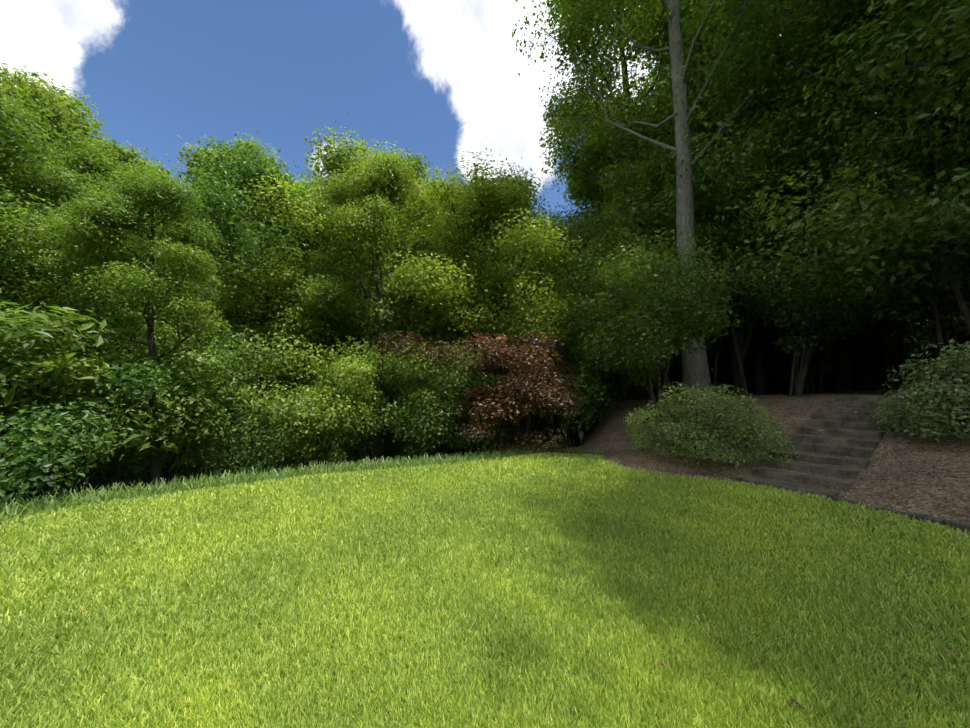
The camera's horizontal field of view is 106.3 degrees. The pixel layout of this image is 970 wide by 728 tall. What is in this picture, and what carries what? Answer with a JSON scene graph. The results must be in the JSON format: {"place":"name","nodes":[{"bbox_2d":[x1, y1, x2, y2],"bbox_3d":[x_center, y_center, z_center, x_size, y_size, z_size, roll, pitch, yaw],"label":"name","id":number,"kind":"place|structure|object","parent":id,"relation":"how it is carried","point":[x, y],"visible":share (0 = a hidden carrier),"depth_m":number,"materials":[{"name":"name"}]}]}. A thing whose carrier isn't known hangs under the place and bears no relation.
{"place":"outdoors","nodes":[
{"label":"outdoors","id":0,"kind":"place"},
{"bbox_2d":[0,0,698,224],"label":"sky","id":1,"kind":"structure","parent":0,"point":[440,79],"materials":[{"name":"blue"}]},
{"bbox_2d":[0,451,969,727],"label":"lawn grass","id":2,"kind":"structure","parent":0,"point":[176,575],"depth_m":2.72,"materials":[{"name":"plant"}]},
{"bbox_2d":[0,309,969,727],"bbox_3d":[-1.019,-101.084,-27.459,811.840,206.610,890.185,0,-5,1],"label":"ground","id":3,"kind":"structure","parent":0,"point":[914,473],"depth_m":6.68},
{"bbox_2d":[0,300,75,406],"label":"shrub","id":4,"kind":"object","parent":3,"relation":"on","point":[6,305],"visible":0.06,"depth_m":8.31,"materials":[{"name":"green plant"}]},
{"bbox_2d":[0,86,91,310],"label":"tree","id":5,"kind":"object","parent":3,"relation":"on","point":[41,132],"visible":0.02,"depth_m":13.38,"materials":[{"name":"green plant"}]},
{"bbox_2d":[0,62,126,366],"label":"tree","id":6,"kind":"object","parent":3,"relation":"on","point":[5,76],"visible":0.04,"depth_m":24.76,"materials":[{"name":"green plant"}]},
{"bbox_2d":[0,81,159,359],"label":"tree","id":7,"kind":"object","parent":3,"relation":"on","point":[29,188],"visible":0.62,"depth_m":9.02,"materials":[{"name":"green plant"}]},
{"bbox_2d":[0,73,169,500],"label":"tree","id":8,"kind":"object","parent":3,"relation":"on","point":[52,107],"visible":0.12,"depth_m":17.71,"materials":[{"name":"green plant"}]},
{"bbox_2d":[0,340,173,505],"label":"shrub","id":9,"kind":"object","parent":3,"relation":"on","point":[19,471],"visible":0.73,"depth_m":6.11,"materials":[{"name":"green plant"}]},
{"bbox_2d":[0,125,196,488],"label":"tree","id":10,"kind":"object","parent":3,"relation":"on","point":[87,163],"visible":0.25,"depth_m":11.77,"materials":[{"name":"green plant"}]},
{"bbox_2d":[0,393,203,507],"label":"shrub","id":11,"kind":"object","parent":3,"relation":"on","point":[98,483],"visible":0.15,"depth_m":9.06,"materials":[{"name":"green plant"}]},
{"bbox_2d":[0,270,220,485],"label":"shrub","id":12,"kind":"object","parent":3,"relation":"on","point":[168,330],"visible":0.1,"depth_m":10.45,"materials":[{"name":"green plant"}]},
{"bbox_2d":[16,259,210,350],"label":"tree","id":13,"kind":"object","parent":3,"relation":"on","point":[107,312],"depth_m":24.10,"materials":[{"name":"green plant"}]},
{"bbox_2d":[0,301,234,502],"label":"sumac shrub","id":14,"kind":"object","parent":3,"relation":"on","point":[30,336],"visible":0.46,"depth_m":6.85,"materials":[{"name":"green plant"}]},
{"bbox_2d":[80,133,155,309],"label":"tree","id":15,"kind":"object","parent":3,"relation":"on","point":[109,149],"visible":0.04,"depth_m":32.45,"materials":[{"name":"green plant"}]},
{"bbox_2d":[35,418,224,488],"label":"shrub","id":16,"kind":"object","parent":3,"relation":"on","point":[177,480],"depth_m":14.11,"materials":[{"name":"green plant"}]},
{"bbox_2d":[27,148,242,488],"bbox_3d":[-7.776,-0.471,8.391,3.552,9.171,3.907,-3,-2,-22],"label":"tree","id":17,"kind":"object","parent":3,"relation":"on","point":[98,230],"visible":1,"depth_m":8.24,"materials":[{"name":"green plant"}]},
{"bbox_2d":[86,156,186,372],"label":"tree","id":18,"kind":"object","parent":3,"relation":"on","point":[151,166],"depth_m":23.61,"materials":[{"name":"green plant"}]},
{"bbox_2d":[5,322,312,486],"bbox_3d":[-7.735,1.497,9.221,4.290,5.640,5.614,-4,-6,36],"label":"shrub","id":19,"kind":"object","parent":3,"relation":"on","point":[208,370],"visible":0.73,"depth_m":8.94,"materials":[{"name":"green plant"}]},
{"bbox_2d":[96,390,324,483],"bbox_3d":[-7.836,2.863,11.654,4.682,4.385,6.173,-3,-6,29],"label":"shrub","id":20,"kind":"object","parent":3,"relation":"on","point":[240,458],"visible":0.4,"depth_m":11.18,"materials":[{"name":"green plant"}]},
{"bbox_2d":[164,138,280,387],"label":"tree","id":21,"kind":"object","parent":3,"relation":"on","point":[207,209],"visible":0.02,"depth_m":31.57,"materials":[{"name":"green plant"}]},
{"bbox_2d":[155,135,302,475],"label":"tree","id":22,"kind":"object","parent":3,"relation":"on","point":[192,161],"visible":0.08,"depth_m":21.62,"materials":[{"name":"green plant"}]},
{"bbox_2d":[174,132,310,385],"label":"tree","id":23,"kind":"object","parent":3,"relation":"on","point":[255,148],"depth_m":27.61,"materials":[{"name":"green plant"}]},
{"bbox_2d":[207,382,286,473],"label":"shrub","id":24,"kind":"object","parent":3,"relation":"on","point":[236,415],"depth_m":19.27,"materials":[{"name":"green plant"}]},
{"bbox_2d":[109,130,386,469],"bbox_3d":[-9.849,-1.663,16.480,11.558,16.324,11.288,-2,-5,-13],"label":"tree","id":25,"kind":"object","parent":3,"relation":"on","point":[243,169],"visible":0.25,"depth_m":15.18,"materials":[{"name":"green plant"}]},
{"bbox_2d":[160,282,348,472],"bbox_3d":[-10.086,1.276,14.987,6.622,9.196,8.423,4,-7,-41],"label":"shrub","id":26,"kind":"object","parent":3,"relation":"on","point":[280,375],"visible":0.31,"depth_m":14.56,"materials":[{"name":"green plant"}]},
{"bbox_2d":[0,443,533,508],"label":"edging stones","id":27,"kind":"object","parent":3,"relation":"on","point":[454,451],"visible":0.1,"depth_m":13.60,"materials":[{"name":"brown stone"}]},
{"bbox_2d":[0,440,561,519],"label":"wild grass","id":28,"kind":"structure","parent":3,"relation":"on","point":[50,503],"depth_m":6.63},
{"bbox_2d":[229,401,363,468],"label":"shrub","id":29,"kind":"object","parent":3,"relation":"on","point":[300,442],"depth_m":17.64,"materials":[{"name":"green plant"}]},
{"bbox_2d":[229,182,372,466],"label":"tree","id":30,"kind":"object","parent":3,"relation":"on","point":[307,258],"visible":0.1,"depth_m":21.18,"materials":[{"name":"green plant"}]},
{"bbox_2d":[268,315,352,432],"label":"shrub","id":31,"kind":"object","parent":3,"relation":"on","point":[304,363],"visible":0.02,"depth_m":21.54,"materials":[{"name":"green plant"}]},
{"bbox_2d":[225,174,398,355],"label":"tree","id":32,"kind":"object","parent":3,"relation":"on","point":[308,189],"visible":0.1,"depth_m":23.88,"materials":[{"name":"green plant"}]},
{"bbox_2d":[233,336,420,466],"bbox_3d":[-4.843,1.687,11.241,4.206,5.529,5.503,-4,-6,36],"label":"shrub","id":33,"kind":"object","parent":3,"relation":"on","point":[339,395],"visible":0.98,"depth_m":10.71,"materials":[{"name":"green plant"}]},
{"bbox_2d":[267,407,388,471],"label":"shrub","id":34,"kind":"object","parent":3,"relation":"on","point":[336,457],"visible":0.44,"depth_m":14.63,"materials":[{"name":"green plant"}]},
{"bbox_2d":[187,113,472,461],"bbox_3d":[-7.028,-2.631,18.700,12.087,19.246,13.174,-1,-5,12],"label":"tree","id":35,"kind":"object","parent":3,"relation":"on","point":[332,159],"visible":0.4,"depth_m":15.51,"materials":[{"name":"green plant"}]},
{"bbox_2d":[283,324,417,462],"bbox_3d":[-8.003,2.233,20.682,6.461,8.974,8.219,3,-6,-34],"label":"shrub","id":36,"kind":"object","parent":3,"relation":"on","point":[325,351],"visible":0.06,"depth_m":20.16,"materials":[{"name":"green plant"}]},
{"bbox_2d":[291,146,457,461],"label":"tree","id":37,"kind":"object","parent":3,"relation":"on","point":[388,177],"visible":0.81,"depth_m":14.06,"materials":[{"name":"green plant"}]},
{"bbox_2d":[375,298,390,437],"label":"tree","id":38,"kind":"object","parent":3,"relation":"on","point":[383,431],"depth_m":43.95,"materials":[{"name":"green plant"}]},
{"bbox_2d":[345,148,436,456],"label":"tree","id":39,"kind":"object","parent":3,"relation":"on","point":[417,162],"visible":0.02,"depth_m":29.73,"materials":[{"name":"green plant"}]},
{"bbox_2d":[382,427,430,459],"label":"shrub","id":40,"kind":"object","parent":3,"relation":"on","point":[392,449],"visible":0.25,"depth_m":21.62,"materials":[{"name":"green plant"}]},
{"bbox_2d":[382,149,447,445],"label":"tree","id":41,"kind":"object","parent":3,"relation":"on","point":[401,324],"depth_m":36.08,"materials":[{"name":"green plant"}]},
{"bbox_2d":[365,311,473,455],"bbox_3d":[-4.003,1.905,19.457,6.227,8.648,7.921,1,-5,-12],"label":"shrub","id":42,"kind":"object","parent":3,"relation":"on","point":[397,392],"visible":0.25,"depth_m":18.08,"materials":[{"name":"green plant"}]},
{"bbox_2d":[357,177,501,455],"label":"tree","id":43,"kind":"object","parent":3,"relation":"on","point":[420,214],"visible":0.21,"depth_m":17.97,"materials":[{"name":"green plant"}]},
{"bbox_2d":[380,179,483,460],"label":"tree","id":44,"kind":"object","parent":3,"relation":"on","point":[442,258],"visible":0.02,"depth_m":26.75,"materials":[{"name":"green plant"}]},
{"bbox_2d":[381,340,499,457],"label":"shrub","id":45,"kind":"object","parent":3,"relation":"on","point":[415,393],"visible":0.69,"depth_m":11.89,"materials":[{"name":"green plant"}]},
{"bbox_2d":[362,374,526,459],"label":"shrub","id":46,"kind":"object","parent":3,"relation":"on","point":[395,422],"visible":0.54,"depth_m":11.58,"materials":[{"name":"green plant"}]},
{"bbox_2d":[415,179,491,451],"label":"tree","id":47,"kind":"object","parent":3,"relation":"on","point":[441,448],"depth_m":31.57,"materials":[{"name":"green plant"}]},
{"bbox_2d":[429,352,518,455],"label":"shrub","id":48,"kind":"object","parent":3,"relation":"on","point":[464,384],"visible":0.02,"depth_m":22.31,"materials":[{"name":"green plant"}]},
{"bbox_2d":[375,147,593,457],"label":"tree","id":49,"kind":"object","parent":3,"relation":"on","point":[476,194],"visible":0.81,"depth_m":13.31,"materials":[{"name":"green plant"}]},
{"bbox_2d":[372,331,600,455],"bbox_3d":[0.542,1.145,11.585,5.560,4.417,6.863,-2,-6,25],"label":"shrub","id":50,"kind":"object","parent":3,"relation":"on","point":[534,384],"visible":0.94,"depth_m":10.14,"materials":[{"name":"red plant"}]},
{"bbox_2d":[389,157,597,452],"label":"tree","id":51,"kind":"object","parent":3,"relation":"on","point":[488,286],"visible":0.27,"depth_m":15.96,"materials":[{"name":"green plant"}]},
{"bbox_2d":[449,174,554,334],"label":"tree","id":52,"kind":"object","parent":3,"relation":"on","point":[508,307],"visible":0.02,"depth_m":27.20,"materials":[{"name":"green plant"}]},
{"bbox_2d":[446,258,565,440],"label":"tree","id":53,"kind":"object","parent":3,"relation":"on","point":[514,324],"visible":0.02,"depth_m":30.50,"materials":[{"name":"green plant"}]},
{"bbox_2d":[468,347,562,442],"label":"shrub","id":54,"kind":"object","parent":3,"relation":"on","point":[518,375],"visible":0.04,"depth_m":18.39,"materials":[{"name":"green plant"}]},
{"bbox_2d":[75,411,961,708],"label":"fallen leaves","id":55,"kind":"object","parent":3,"relation":"on","point":[793,567],"visible":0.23,"depth_m":2.23,"materials":[{"name":"brown plant"}]},
{"bbox_2d":[446,368,593,447],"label":"shrub","id":56,"kind":"object","parent":3,"relation":"on","point":[547,433],"visible":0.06,"depth_m":14.75,"materials":[{"name":"green plant"}]},
{"bbox_2d":[502,247,580,441],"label":"tree","id":57,"kind":"object","parent":3,"relation":"on","point":[522,343],"depth_m":29.66,"materials":[{"name":"green plant"}]},
{"bbox_2d":[482,283,635,446],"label":"tree","id":58,"kind":"object","parent":3,"relation":"on","point":[577,440],"visible":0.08,"depth_m":18.03,"materials":[{"name":"green plant"}]},
{"bbox_2d":[496,342,650,447],"bbox_3d":[2.912,1.311,12.998,6.428,4.565,4.875,-1,-5,10],"label":"shrub","id":59,"kind":"object","parent":3,"relation":"on","point":[584,412],"visible":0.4,"depth_m":12.26,"materials":[{"name":"green plant"}]},
{"bbox_2d":[532,200,635,418],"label":"tree","id":60,"kind":"object","parent":3,"relation":"on","point":[584,226],"visible":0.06,"depth_m":20.05,"materials":[{"name":"green plant"}]},
{"bbox_2d":[512,85,667,400],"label":"tree","id":61,"kind":"object","parent":3,"relation":"on","point":[600,157],"visible":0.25,"depth_m":22.17,"materials":[{"name":"green plant"}]},
{"bbox_2d":[539,141,663,400],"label":"tree","id":62,"kind":"object","parent":3,"relation":"on","point":[565,212],"visible":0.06,"depth_m":25.71,"materials":[{"name":"green plant"}]},
{"bbox_2d":[518,235,705,424],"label":"tree","id":63,"kind":"object","parent":3,"relation":"on","point":[598,270],"visible":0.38,"depth_m":13.24,"materials":[{"name":"green plant"}]},
{"bbox_2d":[553,258,716,393],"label":"tree","id":64,"kind":"object","parent":3,"relation":"on","point":[676,362],"visible":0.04,"depth_m":17.16,"materials":[{"name":"green plant"}]},
{"bbox_2d":[557,263,716,400],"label":"tree","id":65,"kind":"object","parent":3,"relation":"on","point":[624,383],"depth_m":16.04,"materials":[{"name":"green plant"}]},
{"bbox_2d":[575,241,742,426],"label":"tree","id":66,"kind":"object","parent":3,"relation":"on","point":[698,323],"visible":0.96,"depth_m":10.27,"materials":[{"name":"green plant"}]},
{"bbox_2d":[573,73,744,389],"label":"tree","id":67,"kind":"object","parent":3,"relation":"on","point":[635,85],"depth_m":24.14,"materials":[{"name":"green plant"}]},
{"bbox_2d":[515,0,804,399],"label":"tree","id":68,"kind":"object","parent":3,"relation":"on","point":[638,393],"visible":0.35,"depth_m":18.61,"materials":[{"name":"green plant"}]},
{"bbox_2d":[601,375,722,400],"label":"tree","id":69,"kind":"object","parent":3,"relation":"on","point":[654,392],"depth_m":25.57,"materials":[{"name":"green plant"}]},
{"bbox_2d":[613,359,727,398],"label":"tree","id":70,"kind":"object","parent":3,"relation":"on","point":[674,379],"visible":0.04,"depth_m":22.40,"materials":[{"name":"green plant"}]},
{"bbox_2d":[592,141,751,398],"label":"tree","id":71,"kind":"object","parent":3,"relation":"on","point":[639,212],"visible":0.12,"depth_m":15.69,"materials":[{"name":"green plant"}]},
{"bbox_2d":[512,0,836,405],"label":"tree","id":72,"kind":"object","parent":3,"relation":"on","point":[695,369],"visible":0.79,"depth_m":14.09,"materials":[{"name":"green plant"}]},
{"bbox_2d":[577,133,778,398],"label":"tree","id":73,"kind":"object","parent":3,"relation":"on","point":[613,239],"visible":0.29,"depth_m":15.96,"materials":[{"name":"green plant"}]},
{"bbox_2d":[574,0,818,383],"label":"tree","id":74,"kind":"object","parent":3,"relation":"on","point":[656,104],"visible":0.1,"depth_m":18.91,"materials":[{"name":"green plant"}]},
{"bbox_2d":[611,211,789,396],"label":"tree","id":75,"kind":"object","parent":3,"relation":"on","point":[717,349],"visible":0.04,"depth_m":14.58,"materials":[{"name":"green plant"}]},
{"bbox_2d":[622,382,799,467],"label":"round bush","id":76,"kind":"object","parent":3,"relation":"on","point":[682,426],"visible":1,"depth_m":7.36,"materials":[{"name":"green plant"}]},
{"bbox_2d":[709,219,777,394],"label":"tree","id":77,"kind":"object","parent":3,"relation":"on","point":[750,386],"depth_m":18.12,"materials":[{"name":"green plant"}]},
{"bbox_2d":[672,246,820,394],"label":"tree","id":78,"kind":"object","parent":3,"relation":"on","point":[730,381],"visible":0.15,"depth_m":15.69,"materials":[{"name":"green plant"}]},
{"bbox_2d":[653,21,874,393],"bbox_3d":[14.873,-6.920,20.698,13.838,23.449,13.359,1,-4,-21],"label":"tree","id":79,"kind":"object","parent":3,"relation":"on","point":[718,127],"visible":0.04,"depth_m":15.62,"materials":[{"name":"green plant"}]},
{"bbox_2d":[661,65,876,393],"bbox_3d":[15.922,-8.668,21.286,13.401,28.672,15.453,1,-4,-8],"label":"tree","id":80,"kind":"object","parent":3,"relation":"on","point":[778,382],"visible":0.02,"depth_m":20.12,"materials":[{"name":"green plant"}]},
{"bbox_2d":[722,360,815,394],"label":"tree","id":81,"kind":"object","parent":3,"relation":"on","point":[754,391],"visible":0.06,"depth_m":25.21,"materials":[{"name":"green plant"}]},
{"bbox_2d":[708,240,830,394],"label":"tree","id":82,"kind":"object","parent":3,"relation":"on","point":[768,369],"visible":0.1,"depth_m":16.95,"materials":[{"name":"green plant"}]},
{"bbox_2d":[620,117,925,395],"bbox_3d":[9.796,-3.949,13.659,8.126,11.286,10.337,-4,-7,40],"label":"tree","id":83,"kind":"object","parent":3,"relation":"on","point":[739,347],"visible":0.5,"depth_m":12.33,"materials":[{"name":"green plant"}]},
{"bbox_2d":[648,119,909,394],"bbox_3d":[11.629,-4.276,15.535,9.004,12.717,8.794,1,-6,4],"label":"tree","id":84,"kind":"object","parent":3,"relation":"on","point":[761,387],"visible":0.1,"depth_m":13.50,"materials":[{"name":"green plant"}]},
{"bbox_2d":[690,396,914,502],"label":"timber steps","id":85,"kind":"structure","parent":3,"relation":"on","point":[836,412],"depth_m":6.73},
{"bbox_2d":[675,124,953,392],"bbox_3d":[13.524,-3.862,14.611,10.099,11.026,7.939,-4,-6,37],"label":"tree","id":86,"kind":"object","parent":3,"relation":"on","point":[810,383],"visible":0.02,"depth_m":13.96,"materials":[{"name":"green plant"}]},
{"bbox_2d":[660,0,969,391],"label":"tree","id":87,"kind":"object","parent":3,"relation":"on","point":[842,379],"visible":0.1,"depth_m":13.02,"materials":[{"name":"green plant"}]},
{"bbox_2d":[668,0,969,390],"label":"tree","id":88,"kind":"object","parent":3,"relation":"on","point":[869,375],"visible":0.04,"depth_m":14.54,"materials":[{"name":"green plant"}]},
{"bbox_2d":[737,233,901,395],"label":"tree","id":89,"kind":"object","parent":3,"relation":"on","point":[798,306],"visible":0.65,"depth_m":11.59,"materials":[{"name":"green plant"}]},
{"bbox_2d":[735,125,903,390],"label":"tree","id":90,"kind":"object","parent":3,"relation":"on","point":[851,341],"depth_m":15.68,"materials":[{"name":"green plant"}]},
{"bbox_2d":[674,0,969,192],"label":"tree","id":91,"kind":"object","parent":3,"relation":"on","point":[752,62],"visible":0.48,"depth_m":11.17,"materials":[{"name":"green plant"}]},
{"bbox_2d":[683,0,969,379],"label":"tree","id":92,"kind":"object","parent":3,"relation":"on","point":[962,338],"visible":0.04,"depth_m":11.02,"materials":[{"name":"green plant"}]},
{"bbox_2d":[745,320,934,394],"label":"tree","id":93,"kind":"object","parent":3,"relation":"on","point":[829,364],"depth_m":20.38,"materials":[{"name":"green plant"}]},
{"bbox_2d":[776,314,925,388],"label":"tree","id":94,"kind":"object","parent":3,"relation":"on","point":[883,358],"visible":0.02,"depth_m":16.67,"materials":[{"name":"green plant"}]},
{"bbox_2d":[736,0,969,348],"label":"tree","id":95,"kind":"object","parent":3,"relation":"on","point":[865,244],"visible":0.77,"depth_m":9.15,"materials":[{"name":"green plant"}]},
{"bbox_2d":[771,322,937,392],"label":"tree","id":96,"kind":"object","parent":3,"relation":"on","point":[828,378],"visible":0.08,"depth_m":19.30,"materials":[{"name":"green plant"}]},
{"bbox_2d":[768,354,947,393],"bbox_3d":[15.573,3.154,16.415,2.143,6.969,29.574,3,-6,-30],"label":"fence","id":97,"kind":"object","parent":3,"relation":"on","point":[852,368],"visible":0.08,"depth_m":14.60,"materials":[{"name":"brown wood"}]},
{"bbox_2d":[763,0,968,131],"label":"tree","id":98,"kind":"object","parent":3,"relation":"on","point":[828,12],"visible":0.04,"depth_m":11.99,"materials":[{"name":"green plant"}]},
{"bbox_2d":[781,209,952,389],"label":"tree","id":99,"kind":"object","parent":3,"relation":"on","point":[885,332],"visible":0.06,"depth_m":12.96,"materials":[{"name":"green plant"}]},
{"bbox_2d":[814,104,969,390],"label":"tree","id":100,"kind":"object","parent":3,"relation":"on","point":[942,321],"visible":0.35,"depth_m":9.64,"materials":[{"name":"green plant"}]},
{"bbox_2d":[832,0,969,154],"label":"tree","id":101,"kind":"object","parent":3,"relation":"on","point":[908,23],"visible":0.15,"depth_m":9.36,"materials":[{"name":"green plant"}]},
{"bbox_2d":[832,496,969,534],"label":"edging stones","id":102,"kind":"object","parent":3,"relation":"on","point":[956,524],"visible":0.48,"depth_m":4.47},
{"bbox_2d":[888,348,935,387],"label":"shrub","id":103,"kind":"object","parent":3,"relation":"on","point":[909,372],"depth_m":25.01,"materials":[{"name":"green plant"}]},
{"bbox_2d":[904,325,933,356],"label":"tree","id":104,"kind":"object","parent":3,"relation":"on","point":[919,340],"depth_m":29.28,"materials":[{"name":"green plant"}]},
{"bbox_2d":[892,313,948,376],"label":"shrub","id":105,"kind":"object","parent":3,"relation":"on","point":[935,349],"visible":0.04,"depth_m":20.18,"materials":[{"name":"green plant"}]},
{"bbox_2d":[904,347,937,374],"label":"shrub","id":106,"kind":"object","parent":3,"relation":"on","point":[919,353],"visible":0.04,"depth_m":20.75,"materials":[{"name":"green plant"}]},
{"bbox_2d":[873,339,969,441],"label":"grey bush","id":107,"kind":"object","parent":3,"relation":"on","point":[957,412],"visible":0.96,"depth_m":6.08,"materials":[{"name":"green plant"}]},
{"bbox_2d":[892,279,954,342],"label":"tree","id":108,"kind":"object","parent":3,"relation":"on","point":[929,315],"visible":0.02,"depth_m":13.35,"materials":[{"name":"green plant"}]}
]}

